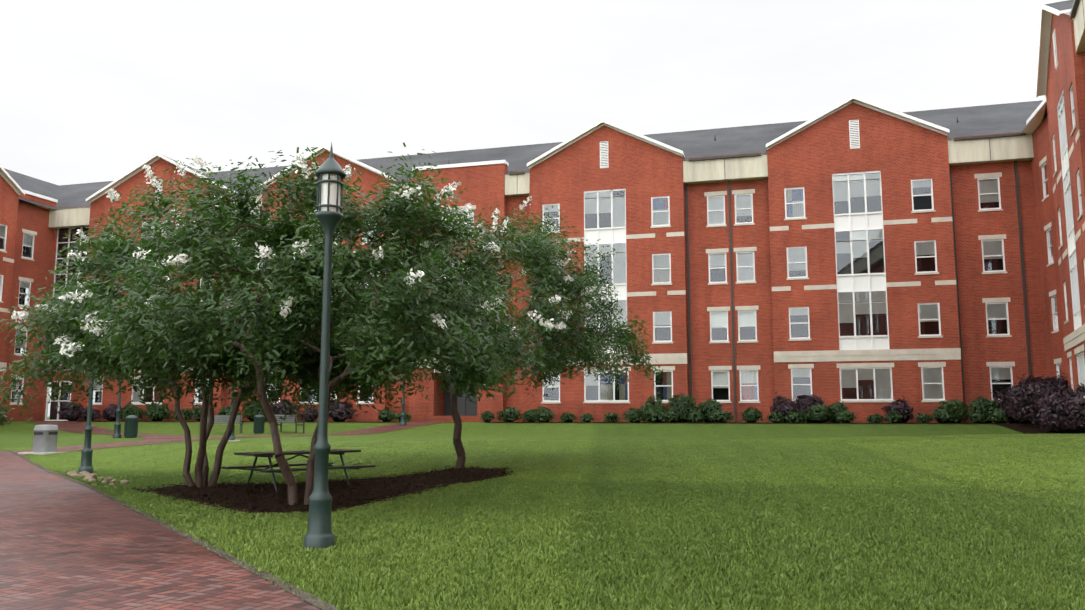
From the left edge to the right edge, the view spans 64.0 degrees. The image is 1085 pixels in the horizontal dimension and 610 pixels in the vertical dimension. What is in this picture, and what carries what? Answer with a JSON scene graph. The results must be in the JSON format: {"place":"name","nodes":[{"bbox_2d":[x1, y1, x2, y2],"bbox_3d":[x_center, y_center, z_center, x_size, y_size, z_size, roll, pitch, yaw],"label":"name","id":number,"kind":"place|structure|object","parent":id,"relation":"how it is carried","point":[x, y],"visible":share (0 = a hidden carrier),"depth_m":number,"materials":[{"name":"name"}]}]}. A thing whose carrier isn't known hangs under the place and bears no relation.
{"place":"outdoors","nodes":[
{"label":"outdoors","id":0,"kind":"place"},
{"bbox_2d":[0,158,385,487],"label":"crape myrtle","id":1,"kind":"object","parent":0,"point":[105,251],"depth_m":16.50,"materials":[{"name":"green plant"}]},
{"bbox_2d":[0,421,446,609],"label":"brick path","id":2,"kind":"structure","parent":0,"point":[65,544],"depth_m":9.18,"materials":[{"name":"red brick"}]},
{"bbox_2d":[6,450,341,609],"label":"walkway edging","id":3,"kind":"object","parent":2,"relation":"on","point":[313,600],"visible":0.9,"depth_m":9.48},
{"bbox_2d":[53,142,553,504],"bbox_3d":[-3.565,0.301,14.749,7.855,6.284,7.375,-2,-7,15],"label":"crape myrtle","id":4,"kind":"object","parent":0,"point":[386,357],"depth_m":13.23,"materials":[{"name":"green plant"}]},
{"bbox_2d":[0,0,1066,415],"label":"sky","id":5,"kind":"structure","parent":0,"point":[91,90],"materials":[{"name":"white"}]},
{"bbox_2d":[0,416,1084,609],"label":"lawn ground","id":6,"kind":"structure","parent":0,"point":[19,435],"depth_m":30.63,"materials":[{"name":"green plant"}]},
{"bbox_2d":[18,424,61,454],"bbox_3d":[-16.992,4.594,29.670,1.100,1.010,1.100,-2,-7,15],"label":"trash receptacle","id":7,"kind":"object","parent":6,"relation":"on","point":[45,439],"visible":1,"depth_m":29.41,"materials":[{"name":"grey concrete"}]},
{"bbox_2d":[78,372,93,472],"bbox_3d":[-11.898,1.995,22.911,0.370,4.800,0.370,-2,-7,15],"label":"lamp post","id":8,"kind":"object","parent":6,"relation":"on","point":[86,458],"visible":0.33,"depth_m":22.65,"materials":[{"name":"green metal"}]},
{"bbox_2d":[62,470,129,484],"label":"rocks","id":9,"kind":"object","parent":6,"relation":"on","point":[90,477],"visible":0.79,"depth_m":20.40,"materials":[{"name":"stone"}]},
{"bbox_2d":[112,379,121,437],"bbox_3d":[-18.008,3.244,37.035,0.370,4.800,0.370,-2,-7,15],"label":"lamp post","id":10,"kind":"object","parent":6,"relation":"on","point":[117,429],"visible":0.42,"depth_m":36.77,"materials":[{"name":"green metal"}]},
{"bbox_2d":[124,415,138,437],"bbox_3d":[-17.404,5.128,36.731,0.540,0.940,0.526,-2,-7,15],"label":"trash can","id":11,"kind":"object","parent":6,"relation":"on","point":[131,427],"visible":1,"depth_m":36.53,"materials":[{"name":"green metal"}]},
{"bbox_2d":[207,415,242,432],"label":"bench","id":12,"kind":"object","parent":6,"relation":"on","point":[221,418],"visible":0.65,"depth_m":43.98,"materials":[{"name":"grey metal"}]},
{"bbox_2d":[228,376,239,440],"bbox_3d":[-12.168,2.942,34.171,0.720,4.850,0.720,-2,-7,15],"label":"lamp post","id":13,"kind":"object","parent":6,"relation":"on","point":[232,437],"visible":0.1,"depth_m":33.88,"materials":[{"name":"green metal"}]},
{"bbox_2d":[253,414,264,432],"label":"trash can","id":14,"kind":"object","parent":6,"relation":"on","point":[259,422],"visible":1,"depth_m":43.72,"materials":[{"name":"green metal"}]},
{"bbox_2d":[275,414,304,432],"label":"bench","id":15,"kind":"object","parent":6,"relation":"on","point":[294,421],"visible":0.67,"depth_m":43.69,"materials":[{"name":"grey metal"}]},
{"bbox_2d":[221,449,374,491],"bbox_3d":[-4.974,3.392,17.748,1.840,0.789,2.460,-7,-10,43],"label":"picnic table","id":16,"kind":"object","parent":6,"relation":"on","point":[270,454],"visible":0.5,"depth_m":17.47,"materials":[{"name":"black metal"}]},
{"bbox_2d":[127,465,515,513],"bbox_3d":[-4.641,3.795,18.544,6.448,0.189,10.639,-2,-7,15],"label":"mulch bed","id":17,"kind":"object","parent":6,"relation":"on","point":[260,497],"visible":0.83,"depth_m":16.93,"materials":[{"name":"brown soil"}]},
{"bbox_2d":[283,196,664,468],"bbox_3d":[-2.111,0.745,22.879,9.974,7.270,8.207,-2,-7,15],"label":"crape myrtle","id":18,"kind":"object","parent":17,"relation":"on","point":[556,360],"depth_m":21.71,"materials":[{"name":"green plant"}]},
{"bbox_2d":[303,142,345,549],"bbox_3d":[-2.556,0.395,10.224,0.370,4.800,0.370,-2,-7,15],"label":"lamp post","id":19,"kind":"object","parent":6,"relation":"on","point":[330,173],"visible":1,"depth_m":10.15,"materials":[{"name":"green metal"}]},
{"bbox_2d":[400,377,405,425],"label":"lamp post","id":20,"kind":"object","parent":6,"relation":"on","point":[403,419],"visible":0.38,"depth_m":45.37,"materials":[{"name":"green metal"}]},
{"bbox_2d":[0,0,1084,422],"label":"brick building","id":21,"kind":"structure","parent":6,"relation":"on","point":[862,258],"depth_m":45.02,"materials":[{"name":"brick"}]},
{"bbox_2d":[0,371,1084,433],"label":"foundation shrubs","id":22,"kind":"object","parent":6,"relation":"on","point":[1052,404],"visible":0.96,"depth_m":42.31,"materials":[{"name":"green plant"}]},
{"bbox_2d":[62,421,1059,433],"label":"mulch bed","id":23,"kind":"object","parent":6,"relation":"on","point":[1023,428],"visible":0.67,"depth_m":40.53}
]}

